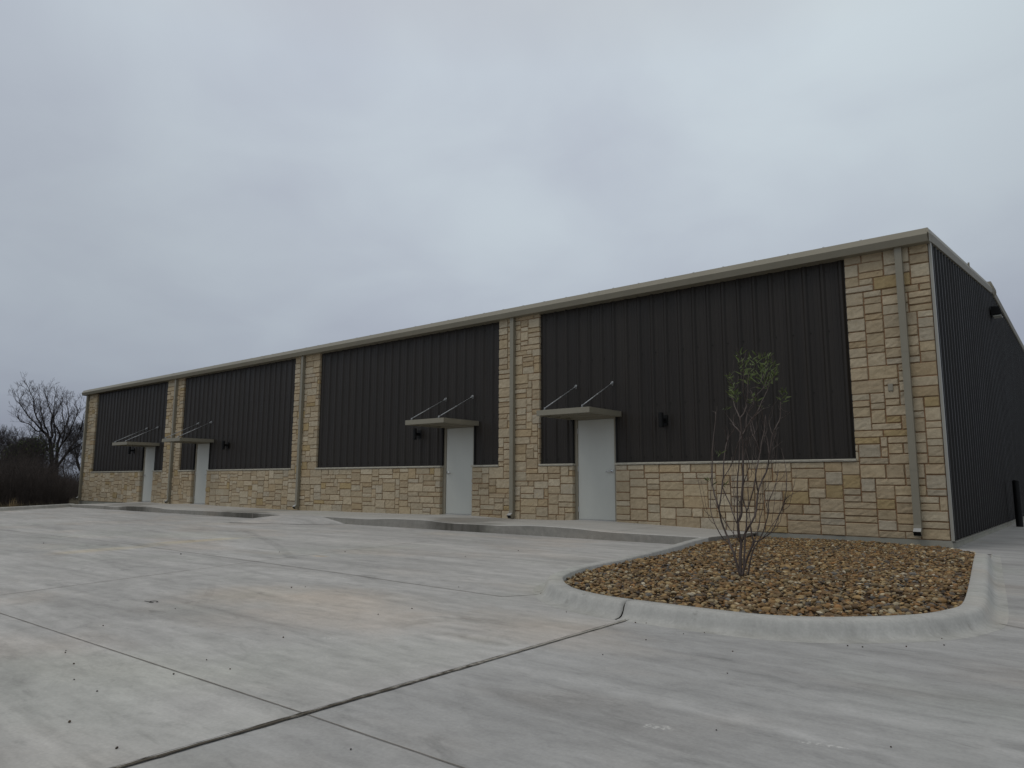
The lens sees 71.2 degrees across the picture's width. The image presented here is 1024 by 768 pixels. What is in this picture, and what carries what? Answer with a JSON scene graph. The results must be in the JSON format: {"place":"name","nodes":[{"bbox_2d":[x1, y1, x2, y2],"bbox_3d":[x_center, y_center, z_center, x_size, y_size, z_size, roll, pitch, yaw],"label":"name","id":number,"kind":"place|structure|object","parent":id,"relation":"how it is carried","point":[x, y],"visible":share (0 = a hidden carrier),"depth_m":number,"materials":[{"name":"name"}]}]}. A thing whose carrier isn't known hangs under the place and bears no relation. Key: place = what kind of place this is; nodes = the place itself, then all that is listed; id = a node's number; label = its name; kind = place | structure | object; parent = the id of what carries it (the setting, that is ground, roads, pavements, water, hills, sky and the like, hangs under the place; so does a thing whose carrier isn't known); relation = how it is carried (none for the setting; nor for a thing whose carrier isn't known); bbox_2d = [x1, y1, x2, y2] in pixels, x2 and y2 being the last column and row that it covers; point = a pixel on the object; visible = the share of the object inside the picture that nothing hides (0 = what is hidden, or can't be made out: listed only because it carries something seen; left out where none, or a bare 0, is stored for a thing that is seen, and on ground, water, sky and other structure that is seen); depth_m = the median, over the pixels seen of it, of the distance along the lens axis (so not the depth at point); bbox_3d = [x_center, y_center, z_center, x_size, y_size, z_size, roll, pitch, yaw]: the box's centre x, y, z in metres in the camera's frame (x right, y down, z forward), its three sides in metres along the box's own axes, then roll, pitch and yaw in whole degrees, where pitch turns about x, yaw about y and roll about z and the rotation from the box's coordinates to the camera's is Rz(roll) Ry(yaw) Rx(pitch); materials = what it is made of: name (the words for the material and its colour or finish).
{"place":"outdoors","nodes":[
{"label":"outdoors","id":0,"kind":"place"},
{"bbox_2d":[0,498,78,506],"bbox_3d":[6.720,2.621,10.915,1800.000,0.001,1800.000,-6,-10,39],"label":"ground","id":1,"kind":"structure","parent":0,"point":[73,501],"depth_m":34.61,"materials":[{"name":"brown soil"}]},
{"bbox_2d":[0,427,41,449],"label":"bare tree","id":2,"kind":"object","parent":1,"relation":"on","point":[18,435],"visible":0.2,"depth_m":55.08,"materials":[{"name":"brown plant"}]},
{"bbox_2d":[0,424,45,460],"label":"bare tree","id":3,"kind":"object","parent":1,"relation":"on","point":[3,435],"visible":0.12,"depth_m":52.76,"materials":[{"name":"brown plant"}]},
{"bbox_2d":[0,427,58,469],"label":"bare tree","id":4,"kind":"object","parent":1,"relation":"on","point":[35,443],"visible":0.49,"depth_m":49.77,"materials":[{"name":"brown plant"}]},
{"bbox_2d":[0,433,80,505],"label":"brush","id":5,"kind":"object","parent":1,"relation":"on","point":[32,482],"visible":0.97,"depth_m":31.59,"materials":[{"name":"brown plant"}]},
{"bbox_2d":[7,372,85,474],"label":"bare tree","id":6,"kind":"object","parent":1,"relation":"on","point":[51,422],"visible":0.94,"depth_m":55.90,"materials":[{"name":"brown plant"}]},
{"bbox_2d":[44,447,79,474],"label":"bare tree","id":7,"kind":"object","parent":1,"relation":"on","point":[71,463],"visible":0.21,"depth_m":54.42,"materials":[{"name":"brown plant"}]},
{"bbox_2d":[55,438,80,480],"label":"bare tree","id":8,"kind":"object","parent":1,"relation":"on","point":[66,457],"visible":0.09,"depth_m":62.41,"materials":[{"name":"brown plant"}]},
{"bbox_2d":[56,422,83,472],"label":"bare tree","id":9,"kind":"object","parent":1,"relation":"on","point":[74,445],"visible":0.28,"depth_m":59.89,"materials":[{"name":"brown plant"}]},
{"bbox_2d":[76,227,1023,547],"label":"warehouse","id":10,"kind":"structure","parent":1,"relation":"on","point":[544,411],"depth_m":15.05,"materials":[{"name":"metal"}]},
{"bbox_2d":[128,447,134,453],"bbox_3d":[-15.457,2.701,28.995,0.140,0.292,0.218,-6,-10,39],"label":"wall lamp","id":11,"kind":"object","parent":10,"relation":"attached to","point":[130,450],"visible":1,"depth_m":28.93,"materials":[{"name":"black metal"}]},
{"bbox_2d":[142,447,154,500],"bbox_3d":[-14.291,3.543,28.147,0.929,2.119,0.113,-6,-10,39],"label":"door","id":12,"kind":"structure","parent":10,"relation":"in","point":[150,451],"depth_m":28.20,"materials":[{"name":"metal"}]},
{"bbox_2d":[194,443,209,503],"bbox_3d":[-11.100,3.200,25.579,0.929,2.119,0.113,-6,-10,39],"label":"door","id":13,"kind":"structure","parent":10,"relation":"in","point":[203,449],"depth_m":25.62,"materials":[{"name":"metal"}]},
{"bbox_2d":[221,441,228,448],"bbox_3d":[-9.829,2.095,24.465,0.140,0.292,0.218,-6,-10,39],"label":"wall lamp","id":14,"kind":"object","parent":10,"relation":"attached to","point":[224,444],"visible":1,"depth_m":24.41,"materials":[{"name":"black metal"}]},
{"bbox_2d":[413,428,420,439],"bbox_3d":[-2.478,1.303,18.548,0.140,0.292,0.218,-6,-10,39],"label":"wall lamp","id":15,"kind":"object","parent":10,"relation":"attached to","point":[416,434],"visible":1,"depth_m":18.48,"materials":[{"name":"black metal"}]},
{"bbox_2d":[446,427,473,514],"bbox_3d":[-1.297,2.144,17.687,0.929,2.119,0.113,-6,-10,39],"label":"door","id":16,"kind":"structure","parent":10,"relation":"in","point":[459,440],"depth_m":17.70,"materials":[{"name":"metal"}]},
{"bbox_2d":[577,418,614,519],"bbox_3d":[1.778,1.813,15.212,0.929,2.119,0.113,-6,-10,39],"label":"door","id":17,"kind":"structure","parent":10,"relation":"in","point":[596,467],"depth_m":15.21,"materials":[{"name":"metal"}]},
{"bbox_2d":[658,412,667,426],"bbox_3d":[2.979,0.716,14.155,0.140,0.292,0.218,-6,-10,39],"label":"wall lamp","id":18,"kind":"object","parent":10,"relation":"attached to","point":[662,420],"visible":1,"depth_m":14.09,"materials":[{"name":"black metal"}]},
{"bbox_2d":[888,384,892,391],"bbox_3d":[6.192,0.059,11.688,0.074,0.127,0.035,-6,-10,39],"label":"junction box","id":19,"kind":"object","parent":10,"relation":"attached to","point":[890,387],"visible":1,"depth_m":11.67,"materials":[{"name":"beige paint"}]},
{"bbox_2d":[990,306,1003,318],"bbox_3d":[11.982,-1.778,17.695,0.270,0.245,0.400,-6,-10,39],"label":"flood light","id":20,"kind":"object","parent":10,"relation":"attached to","point":[995,311],"visible":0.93,"depth_m":17.56,"materials":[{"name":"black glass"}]},
{"bbox_2d":[70,502,756,543],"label":"sidewalk","id":21,"kind":"structure","parent":0,"point":[622,531],"depth_m":14.80,"materials":[{"name":"concrete"}]},
{"bbox_2d":[0,507,1023,767],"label":"parking lot","id":22,"kind":"structure","parent":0,"point":[624,695],"depth_m":3.80,"materials":[{"name":"concrete"}]},
{"bbox_2d":[0,504,70,511],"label":"lot curb","id":23,"kind":"structure","parent":22,"relation":"on","point":[17,508],"depth_m":24.79,"materials":[{"name":"concrete"}]},
{"bbox_2d":[233,514,343,523],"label":"ramp","id":24,"kind":"structure","parent":22,"relation":"on","point":[290,519],"depth_m":17.16,"materials":[{"name":"concrete"}]},
{"bbox_2d":[564,535,975,616],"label":"gravel","id":25,"kind":"structure","parent":22,"relation":"on","point":[848,561],"depth_m":6.91,"materials":[{"name":"brown gravel"}]},
{"bbox_2d":[694,347,802,575],"bbox_3d":[2.264,0.735,6.955,0.956,2.237,1.001,-1,-8,12],"label":"young desert willow","id":26,"kind":"object","parent":25,"relation":"on","point":[740,570],"visible":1,"depth_m":6.93,"materials":[{"name":"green plant"}]},
{"bbox_2d":[533,537,1008,643],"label":"planting island curb","id":27,"kind":"structure","parent":22,"relation":"on","point":[981,609],"depth_m":4.87,"materials":[{"name":"concrete"}]},
{"bbox_2d":[1012,480,1023,526],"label":"bollard","id":28,"kind":"object","parent":22,"relation":"on","point":[1017,503],"visible":0.94,"depth_m":16.82,"materials":[{"name":"black metal"}]},
{"bbox_2d":[0,0,1023,481],"label":"sky","id":29,"kind":"structure","parent":0,"point":[185,185],"materials":[{"name":"grey"}]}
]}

